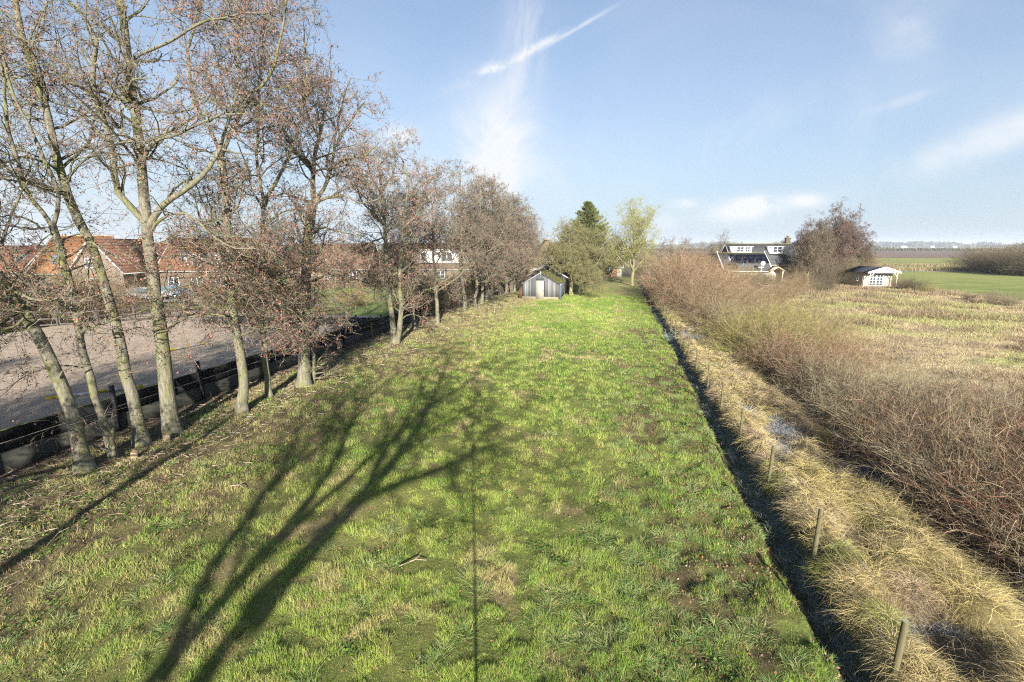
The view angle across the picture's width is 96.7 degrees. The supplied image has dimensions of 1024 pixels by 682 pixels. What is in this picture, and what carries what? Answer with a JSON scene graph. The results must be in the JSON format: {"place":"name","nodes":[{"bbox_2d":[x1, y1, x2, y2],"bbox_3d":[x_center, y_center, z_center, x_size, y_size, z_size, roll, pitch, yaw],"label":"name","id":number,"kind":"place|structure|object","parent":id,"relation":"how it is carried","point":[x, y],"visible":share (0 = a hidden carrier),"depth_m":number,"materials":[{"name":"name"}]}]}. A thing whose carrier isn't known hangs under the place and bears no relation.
{"place":"outdoors","nodes":[
{"label":"outdoors","id":0,"kind":"place"},
{"bbox_2d":[0,247,1023,681],"bbox_3d":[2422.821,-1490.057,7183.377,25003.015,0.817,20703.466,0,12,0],"label":"ground","id":1,"kind":"structure","parent":0,"point":[984,283],"depth_m":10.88,"materials":[{"name":"plant"}]},
{"bbox_2d":[0,245,42,282],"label":"brick house","id":2,"kind":"structure","parent":1,"relation":"on","point":[32,253],"depth_m":67.15,"materials":[{"name":"brick"}]},
{"bbox_2d":[1,266,124,328],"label":"bramble shrub","id":3,"kind":"object","parent":1,"relation":"on","point":[54,305],"visible":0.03,"depth_m":36.47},
{"bbox_2d":[25,236,116,288],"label":"brick house","id":4,"kind":"structure","parent":1,"relation":"on","point":[74,247],"depth_m":63.05,"materials":[{"name":"tile"}]},
{"bbox_2d":[0,148,148,473],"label":"alder tree","id":5,"kind":"object","parent":1,"relation":"on","point":[84,460],"visible":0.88,"depth_m":12.48,"materials":[{"name":"brown plant"}]},
{"bbox_2d":[12,265,148,326],"bbox_3d":[-36.687,-3.842,37.773,9.981,6.057,10.925,-5,13,-22],"label":"bare shrub","id":6,"kind":"object","parent":1,"relation":"on","point":[77,298],"visible":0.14,"depth_m":37.23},
{"bbox_2d":[41,280,140,321],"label":"bramble shrub","id":7,"kind":"object","parent":1,"relation":"on","point":[98,302],"visible":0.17,"depth_m":37.97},
{"bbox_2d":[0,0,193,463],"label":"alder tree","id":8,"kind":"object","parent":1,"relation":"on","point":[110,448],"visible":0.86,"depth_m":12.62,"materials":[{"name":"brown plant"}]},
{"bbox_2d":[0,302,201,331],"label":"rail fence","id":9,"kind":"object","parent":1,"relation":"on","point":[58,323],"visible":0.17,"depth_m":35.55,"materials":[{"name":"brown wood"}]},
{"bbox_2d":[45,275,164,319],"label":"bare shrub","id":10,"kind":"object","parent":1,"relation":"on","point":[123,306],"visible":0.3,"depth_m":39.13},
{"bbox_2d":[69,238,158,288],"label":"brick house","id":11,"kind":"structure","parent":1,"relation":"on","point":[129,270],"depth_m":58.53,"materials":[{"name":"brick"}]},
{"bbox_2d":[0,0,255,448],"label":"alder tree","id":12,"kind":"object","parent":1,"relation":"on","point":[140,436],"visible":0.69,"depth_m":13.33,"materials":[{"name":"brown plant"}]},
{"bbox_2d":[0,0,304,437],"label":"alder tree","id":13,"kind":"object","parent":1,"relation":"on","point":[170,422],"visible":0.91,"depth_m":13.48,"materials":[{"name":"brown plant"}]},
{"bbox_2d":[0,309,395,453],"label":"sand arena","id":14,"kind":"object","parent":1,"relation":"on","point":[206,357],"visible":0.43,"depth_m":24.19},
{"bbox_2d":[46,385,142,399],"bbox_3d":[-16.826,2.063,18.435,2.970,0.105,0.110,-7,14,-32],"label":"jump pole","id":15,"kind":"object","parent":14,"relation":"on","point":[86,393],"visible":0.48,"depth_m":18.26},
{"bbox_2d":[202,315,383,324],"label":"arena boards","id":16,"kind":"object","parent":14,"relation":"on","point":[361,320],"visible":0.21,"depth_m":34.81,"materials":[{"name":"brown wood"}]},
{"bbox_2d":[0,305,422,474],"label":"arena board fence","id":17,"kind":"object","parent":1,"relation":"on","point":[17,457],"visible":0.65,"depth_m":17.34,"materials":[{"name":"brown wood"}]},
{"bbox_2d":[158,238,264,293],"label":"brick house","id":18,"kind":"structure","parent":1,"relation":"on","point":[179,273],"depth_m":61.62,"materials":[{"name":"brick"}]},
{"bbox_2d":[141,0,339,414],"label":"alder tree","id":19,"kind":"object","parent":1,"relation":"on","point":[242,405],"visible":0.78,"depth_m":15.77,"materials":[{"name":"brown plant"}]},
{"bbox_2d":[151,0,343,397],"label":"alder tree","id":20,"kind":"object","parent":1,"relation":"on","point":[266,369],"visible":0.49,"depth_m":17.59,"materials":[{"name":"brown plant"}]},
{"bbox_2d":[0,294,525,617],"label":"twig litter","id":21,"kind":"object","parent":1,"relation":"on","point":[155,455],"visible":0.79,"depth_m":14.57,"materials":[{"name":"wood"}]},
{"bbox_2d":[217,26,414,386],"bbox_3d":[-8.556,-5.090,19.782,8.140,15.177,6.428,0,12,0],"label":"alder tree","id":22,"kind":"object","parent":1,"relation":"on","point":[305,377],"visible":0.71,"depth_m":19.49,"materials":[{"name":"brown plant"}]},
{"bbox_2d":[283,237,380,287],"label":"brick house","id":23,"kind":"structure","parent":1,"relation":"on","point":[343,246],"depth_m":71.88,"materials":[{"name":"brick"}]},
{"bbox_2d":[331,285,378,305],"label":"willow shrub","id":24,"kind":"object","parent":1,"relation":"on","point":[355,303],"visible":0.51,"depth_m":48.98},
{"bbox_2d":[324,119,449,343],"bbox_3d":[-8.108,-7.048,28.853,8.272,14.756,6.609,-4,12,-16],"label":"alder tree","id":25,"kind":"object","parent":1,"relation":"on","point":[396,275],"visible":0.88,"depth_m":28.75,"materials":[{"name":"brown plant"}]},
{"bbox_2d":[0,342,785,681],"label":"leafy weeds","id":26,"kind":"object","parent":1,"relation":"on","point":[566,562],"visible":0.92,"depth_m":10.96,"materials":[{"name":"green plant"}]},
{"bbox_2d":[369,176,450,328],"bbox_3d":[-7.242,-6.695,35.080,5.464,11.749,7.768,10,15,39],"label":"alder tree","id":27,"kind":"object","parent":1,"relation":"on","point":[421,286],"visible":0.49,"depth_m":34.63,"materials":[{"name":"brown plant"}]},
{"bbox_2d":[383,284,451,318],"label":"bramble shrub","id":28,"kind":"object","parent":1,"relation":"on","point":[428,309],"visible":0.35,"depth_m":41.00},
{"bbox_2d":[0,311,850,681],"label":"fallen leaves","id":29,"kind":"object","parent":1,"relation":"on","point":[486,533],"depth_m":10.30,"materials":[{"name":"plant"}]},
{"bbox_2d":[366,162,492,324],"bbox_3d":[-6.493,-7.453,35.823,10.149,12.918,7.302,-2,12,-8],"label":"alder tree","id":30,"kind":"object","parent":1,"relation":"on","point":[445,249],"visible":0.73,"depth_m":36.31,"materials":[{"name":"brown plant"}]},
{"bbox_2d":[379,237,491,283],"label":"brick house","id":31,"kind":"structure","parent":1,"relation":"on","point":[447,267],"depth_m":77.29,"materials":[{"name":"brick"}]},
{"bbox_2d":[422,274,480,309],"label":"bramble shrub","id":32,"kind":"object","parent":1,"relation":"on","point":[451,304],"visible":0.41,"depth_m":46.41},
{"bbox_2d":[440,274,485,301],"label":"bramble shrub","id":33,"kind":"object","parent":1,"relation":"on","point":[468,291],"visible":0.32,"depth_m":52.59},
{"bbox_2d":[420,158,520,309],"bbox_3d":[-4.243,-10.083,43.927,10.726,14.845,7.477,3,12,15],"label":"alder tree","id":34,"kind":"object","parent":1,"relation":"on","point":[467,193],"visible":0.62,"depth_m":43.41,"materials":[{"name":"brown plant"}]},
{"bbox_2d":[452,167,519,303],"bbox_3d":[-3.240,-11.098,48.321,7.008,15.069,9.964,3,12,13],"label":"alder tree","id":35,"kind":"object","parent":1,"relation":"on","point":[495,229],"visible":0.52,"depth_m":48.77,"materials":[{"name":"brown plant"}]},
{"bbox_2d":[448,173,527,300],"bbox_3d":[-3.167,-11.592,51.285,11.599,14.764,8.345,-8,14,-33],"label":"alder tree","id":36,"kind":"object","parent":1,"relation":"on","point":[486,287],"visible":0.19,"depth_m":50.94,"materials":[{"name":"brown plant"}]},
{"bbox_2d":[448,184,531,307],"bbox_3d":[-2.463,-9.444,46.406,9.596,12.526,9.179,-1,12,-6],"label":"alder tree","id":37,"kind":"object","parent":1,"relation":"on","point":[495,274],"visible":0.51,"depth_m":46.22,"materials":[{"name":"brown plant"}]},
{"bbox_2d":[457,184,527,299],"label":"alder tree","id":38,"kind":"object","parent":1,"relation":"on","point":[491,289],"visible":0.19,"depth_m":53.14,"materials":[{"name":"brown plant"}]},
{"bbox_2d":[479,192,544,295],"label":"alder tree","id":39,"kind":"object","parent":1,"relation":"on","point":[519,270],"visible":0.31,"depth_m":58.02,"materials":[{"name":"brown plant"}]},
{"bbox_2d":[494,191,539,292],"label":"alder tree","id":40,"kind":"object","parent":1,"relation":"on","point":[511,281],"visible":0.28,"depth_m":60.10,"materials":[{"name":"brown plant"}]},
{"bbox_2d":[485,186,550,294],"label":"alder tree","id":41,"kind":"object","parent":1,"relation":"on","point":[520,211],"visible":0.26,"depth_m":58.73,"materials":[{"name":"brown plant"}]},
{"bbox_2d":[500,193,536,291],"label":"alder tree","id":42,"kind":"object","parent":1,"relation":"on","point":[514,283],"visible":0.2,"depth_m":61.43,"materials":[{"name":"brown plant"}]},
{"bbox_2d":[505,200,543,290],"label":"alder tree","id":43,"kind":"object","parent":1,"relation":"on","point":[532,222],"visible":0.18,"depth_m":63.58,"materials":[{"name":"brown plant"}]},
{"bbox_2d":[521,270,564,299],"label":"garden shed","id":44,"kind":"structure","parent":1,"relation":"on","point":[546,284],"depth_m":55.00,"materials":[{"name":"grey wood"}]},
{"bbox_2d":[536,281,543,298],"bbox_3d":[3.367,-6.200,55.009,1.000,2.180,0.110,3,12,13],"label":"door","id":45,"kind":"structure","parent":44,"relation":"in","point":[539,284],"depth_m":55.01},
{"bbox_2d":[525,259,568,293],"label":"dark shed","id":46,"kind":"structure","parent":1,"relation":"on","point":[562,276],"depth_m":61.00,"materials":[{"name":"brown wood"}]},
{"bbox_2d":[527,215,611,295],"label":"willow tree","id":47,"kind":"object","parent":1,"relation":"on","point":[559,251],"visible":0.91,"depth_m":58.12,"materials":[{"name":"green plant"}]},
{"bbox_2d":[539,223,625,292],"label":"willow tree","id":48,"kind":"object","parent":1,"relation":"on","point":[587,247],"visible":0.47,"depth_m":60.71,"materials":[{"name":"green plant"}]},
{"bbox_2d":[558,200,627,275],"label":"conifer tree","id":49,"kind":"object","parent":1,"relation":"on","point":[588,215],"visible":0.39,"depth_m":84.22,"materials":[{"name":"green plant"}]},
{"bbox_2d":[595,195,663,285],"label":"lichen tree","id":50,"kind":"object","parent":1,"relation":"on","point":[639,222],"visible":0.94,"depth_m":72.23,"materials":[{"name":"green plant"}]},
{"bbox_2d":[279,240,1023,247],"bbox_3d":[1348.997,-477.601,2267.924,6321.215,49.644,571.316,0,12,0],"label":"distant woods","id":51,"kind":"object","parent":1,"relation":"on","point":[911,244],"visible":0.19,"depth_m":2343.44,"materials":[{"name":"plant"}]},
{"bbox_2d":[624,246,724,288],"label":"bramble shrub","id":52,"kind":"object","parent":1,"relation":"on","point":[663,265],"visible":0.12,"depth_m":61.71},
{"bbox_2d":[623,242,733,300],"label":"bare shrub","id":53,"kind":"object","parent":1,"relation":"on","point":[649,260],"visible":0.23,"depth_m":56.49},
{"bbox_2d":[624,242,733,305],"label":"dogwood shrub","id":54,"kind":"object","parent":1,"relation":"on","point":[649,288],"visible":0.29,"depth_m":51.65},
{"bbox_2d":[630,247,737,309],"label":"dogwood shrub","id":55,"kind":"object","parent":1,"relation":"on","point":[681,275],"visible":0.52,"depth_m":46.37,"materials":[{"name":"plant"}]},
{"bbox_2d":[654,259,742,313],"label":"dogwood shrub","id":56,"kind":"object","parent":1,"relation":"on","point":[695,290],"visible":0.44,"depth_m":42.42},
{"bbox_2d":[646,272,757,321],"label":"bare shrub","id":57,"kind":"object","parent":1,"relation":"on","point":[685,302],"visible":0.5,"depth_m":39.44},
{"bbox_2d":[668,282,764,329],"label":"bare shrub","id":58,"kind":"object","parent":1,"relation":"on","point":[703,315],"visible":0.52,"depth_m":35.46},
{"bbox_2d":[680,254,772,297],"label":"dogwood shrub","id":59,"kind":"object","parent":1,"relation":"on","point":[713,261],"visible":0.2,"depth_m":48.70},
{"bbox_2d":[679,263,781,307],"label":"bare shrub","id":60,"kind":"object","parent":1,"relation":"on","point":[746,293],"visible":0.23,"depth_m":43.31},
{"bbox_2d":[688,288,779,339],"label":"bare shrub","id":61,"kind":"object","parent":1,"relation":"on","point":[718,309],"visible":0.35,"depth_m":32.17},
{"bbox_2d":[701,280,788,314],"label":"bare shrub","id":62,"kind":"object","parent":1,"relation":"on","point":[748,301],"visible":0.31,"depth_m":38.07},
{"bbox_2d":[690,293,800,351],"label":"willow shrub","id":63,"kind":"object","parent":1,"relation":"on","point":[726,325],"visible":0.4,"depth_m":29.26,"materials":[{"name":"plant"}]},
{"bbox_2d":[711,236,801,280],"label":"cottage","id":64,"kind":"structure","parent":1,"relation":"on","point":[770,254],"depth_m":78.15,"materials":[{"name":"tile"}]},
{"bbox_2d":[719,288,816,327],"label":"bare shrub","id":65,"kind":"object","parent":1,"relation":"on","point":[778,301],"visible":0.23,"depth_m":34.05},
{"bbox_2d":[694,295,848,366],"bbox_3d":[14.125,-0.420,25.314,7.634,4.820,7.769,5,13,21],"label":"willow shrub","id":66,"kind":"object","parent":1,"relation":"on","point":[748,338],"visible":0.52,"depth_m":25.10,"materials":[{"name":"plant"}]},
{"bbox_2d":[754,280,799,299],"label":"bare shrub","id":67,"kind":"object","parent":1,"relation":"on","point":[772,283],"visible":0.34,"depth_m":53.82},
{"bbox_2d":[645,281,909,681],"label":"wire fence","id":68,"kind":"object","parent":1,"relation":"on","point":[901,640],"visible":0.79,"depth_m":9.04,"materials":[{"name":"brown wood"}]},
{"bbox_2d":[758,280,800,304],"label":"bare shrub","id":69,"kind":"object","parent":1,"relation":"on","point":[787,296],"visible":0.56,"depth_m":49.25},
{"bbox_2d":[729,293,839,340],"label":"willow shrub","id":70,"kind":"object","parent":1,"relation":"on","point":[804,315],"visible":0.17,"depth_m":29.56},
{"bbox_2d":[775,279,814,296],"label":"bare shrub","id":71,"kind":"object","parent":1,"relation":"on","point":[796,292],"visible":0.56,"depth_m":55.99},
{"bbox_2d":[783,214,815,258],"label":"birch tree","id":72,"kind":"object","parent":1,"relation":"on","point":[801,234],"visible":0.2,"depth_m":81.99,"materials":[{"name":"brown plant"}]},
{"bbox_2d":[777,265,823,285],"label":"bare shrub","id":73,"kind":"object","parent":1,"relation":"on","point":[807,277],"visible":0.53,"depth_m":68.64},
{"bbox_2d":[781,270,819,290],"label":"bare shrub","id":74,"kind":"object","parent":1,"relation":"on","point":[799,283],"visible":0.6,"depth_m":62.02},
{"bbox_2d":[731,311,871,383],"bbox_3d":[13.700,0.206,22.854,5.977,3.743,5.989,-4,12,-18],"label":"dogwood shrub","id":75,"kind":"object","parent":1,"relation":"on","point":[775,348],"visible":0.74,"depth_m":22.60,"materials":[{"name":"plant"}]},
{"bbox_2d":[787,220,831,282],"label":"birch tree","id":76,"kind":"object","parent":1,"relation":"on","point":[811,252],"visible":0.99,"depth_m":71.94,"materials":[{"name":"brown plant"}]},
{"bbox_2d":[601,242,1023,250],"bbox_3d":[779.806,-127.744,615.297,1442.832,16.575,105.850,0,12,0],"label":"distant hedgerow","id":77,"kind":"object","parent":1,"relation":"on","point":[878,248],"visible":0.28,"depth_m":635.72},
{"bbox_2d":[778,252,846,283],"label":"bramble shrub","id":78,"kind":"object","parent":1,"relation":"on","point":[826,270],"visible":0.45,"depth_m":73.76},
{"bbox_2d":[742,299,891,357],"bbox_3d":[16.918,-0.641,26.036,7.270,4.591,7.399,-3,12,-13],"label":"willow shrub","id":79,"kind":"object","parent":1,"relation":"on","point":[806,325],"visible":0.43,"depth_m":25.39,"materials":[{"name":"plant"}]},
{"bbox_2d":[794,210,843,280],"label":"birch tree","id":80,"kind":"object","parent":1,"relation":"on","point":[820,224],"visible":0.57,"depth_m":74.37,"materials":[{"name":"brown plant"}]},
{"bbox_2d":[803,273,844,291],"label":"bramble shrub","id":81,"kind":"object","parent":1,"relation":"on","point":[830,284],"visible":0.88,"depth_m":63.36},
{"bbox_2d":[809,268,848,284],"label":"bramble shrub","id":82,"kind":"object","parent":1,"relation":"on","point":[822,275],"visible":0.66,"depth_m":72.92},
{"bbox_2d":[643,282,1023,681],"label":"dry tussock grass","id":83,"kind":"structure","parent":1,"relation":"on","point":[921,578],"depth_m":9.34,"materials":[{"name":"plant"}]},
{"bbox_2d":[758,324,909,397],"bbox_3d":[13.485,1.134,19.325,5.755,3.834,5.557,9,15,36],"label":"dogwood shrub","id":84,"kind":"object","parent":1,"relation":"on","point":[800,361],"visible":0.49,"depth_m":19.45,"materials":[{"name":"plant"}]},
{"bbox_2d":[810,197,866,280],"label":"birch tree","id":85,"kind":"object","parent":1,"relation":"on","point":[843,232],"visible":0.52,"depth_m":77.00,"materials":[{"name":"brown plant"}]},
{"bbox_2d":[809,252,883,282],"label":"bramble shrub","id":86,"kind":"object","parent":1,"relation":"on","point":[853,265],"visible":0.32,"depth_m":78.50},
{"bbox_2d":[772,334,937,425],"bbox_3d":[12.552,1.617,17.233,5.673,3.374,5.447,-2,12,-7],"label":"bare shrub","id":87,"kind":"object","parent":1,"relation":"on","point":[827,372],"visible":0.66,"depth_m":17.30,"materials":[{"name":"plant"}]},
{"bbox_2d":[836,203,877,265],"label":"birch tree","id":88,"kind":"object","parent":1,"relation":"on","point":[860,242],"visible":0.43,"depth_m":81.42,"materials":[{"name":"brown plant"}]},
{"bbox_2d":[797,319,919,381],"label":"dogwood shrub","id":89,"kind":"object","parent":1,"relation":"on","point":[852,349],"visible":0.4,"depth_m":21.21,"materials":[{"name":"plant"}]},
{"bbox_2d":[854,235,879,265],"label":"birch tree","id":90,"kind":"object","parent":1,"relation":"on","point":[863,252],"visible":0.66,"depth_m":86.00,"materials":[{"name":"brown plant"}]},
{"bbox_2d":[844,266,901,286],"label":"summerhouse","id":91,"kind":"structure","parent":1,"relation":"on","point":[871,276],"depth_m":71.77,"materials":[{"name":"white wood"}]},
{"bbox_2d":[743,281,1023,528],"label":"dry field grass","id":92,"kind":"structure","parent":1,"relation":"on","point":[937,312],"depth_m":37.95,"materials":[{"name":"plant"}]},
{"bbox_2d":[780,345,988,456],"bbox_3d":[11.975,1.963,14.862,5.918,3.688,5.873,3,12,13],"label":"bare shrub","id":93,"kind":"object","parent":1,"relation":"on","point":[854,411],"visible":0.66,"depth_m":15.03,"materials":[{"name":"plant"}]},
{"bbox_2d":[823,346,973,415],"bbox_3d":[14.608,1.560,17.514,4.746,2.958,4.710,-6,13,-26],"label":"bare shrub","id":94,"kind":"object","parent":1,"relation":"on","point":[904,377],"visible":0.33,"depth_m":17.27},
{"bbox_2d":[836,262,979,271],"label":"field reeds","id":95,"kind":"object","parent":1,"relation":"on","point":[935,267],"visible":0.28,"depth_m":118.69,"materials":[{"name":"plant"}]},
{"bbox_2d":[793,363,1023,499],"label":"dogwood shrub","id":96,"kind":"object","parent":1,"relation":"on","point":[915,433],"visible":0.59,"depth_m":12.74,"materials":[{"name":"plant"}]},
{"bbox_2d":[823,373,1023,539],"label":"bare shrub","id":97,"kind":"object","parent":1,"relation":"on","point":[904,460],"visible":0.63,"depth_m":11.13,"materials":[{"name":"plant"}]},
{"bbox_2d":[847,352,1023,449],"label":"bare shrub","id":98,"kind":"object","parent":1,"relation":"on","point":[970,390],"visible":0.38,"depth_m":14.42,"materials":[{"name":"plant"}]},
{"bbox_2d":[861,409,1023,588],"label":"dogwood shrub","id":99,"kind":"object","parent":1,"relation":"on","point":[1004,492],"visible":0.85,"depth_m":9.55,"materials":[{"name":"plant"}]},
{"bbox_2d":[888,364,1023,486],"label":"dogwood shrub","id":100,"kind":"object","parent":1,"relation":"on","point":[1015,427],"visible":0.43,"depth_m":12.49,"materials":[{"name":"plant"}]},
{"bbox_2d":[942,242,1007,270],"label":"bramble shrub","id":101,"kind":"object","parent":1,"relation":"on","point":[957,259],"visible":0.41,"depth_m":116.71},
{"bbox_2d":[933,447,1023,615],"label":"bare shrub","id":102,"kind":"object","parent":1,"relation":"on","point":[1012,535],"visible":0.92,"depth_m":8.65,"materials":[{"name":"plant"}]},
{"bbox_2d":[933,369,1023,438],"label":"bare shrub","id":103,"kind":"object","parent":1,"relation":"on","point":[1002,398],"visible":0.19,"depth_m":15.21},
{"bbox_2d":[950,408,1023,499],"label":"dogwood shrub","id":104,"kind":"object","parent":1,"relation":"on","point":[999,449],"visible":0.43,"depth_m":10.99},
{"bbox_2d":[953,240,1023,272],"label":"bramble shrub","id":105,"kind":"object","parent":1,"relation":"on","point":[977,264],"visible":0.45,"depth_m":110.94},
{"bbox_2d":[965,241,1023,273],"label":"bramble shrub","id":106,"kind":"object","parent":1,"relation":"on","point":[997,271],"visible":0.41,"depth_m":106.96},
{"bbox_2d":[972,241,1023,274],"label":"bramble shrub","id":107,"kind":"object","parent":1,"relation":"on","point":[1002,266],"visible":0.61,"depth_m":103.83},
{"bbox_2d":[989,243,1023,275],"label":"bramble shrub","id":108,"kind":"object","parent":1,"relation":"on","point":[1017,263],"visible":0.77,"depth_m":99.77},
{"bbox_2d":[994,288,1023,305],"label":"bare shrub","id":109,"kind":"object","parent":1,"relation":"on","point":[1010,302],"visible":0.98,"depth_m":48.98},
{"bbox_2d":[0,0,1023,244],"label":"sky","id":110,"kind":"structure","parent":0,"point":[748,119],"materials":[{"name":"blue"}]},
{"bbox_2d":[281,250,1018,257],"bbox_3d":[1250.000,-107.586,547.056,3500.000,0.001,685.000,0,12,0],"label":"ploughed field","id":111,"kind":"structure","parent":0,"point":[919,254],"depth_m":349.46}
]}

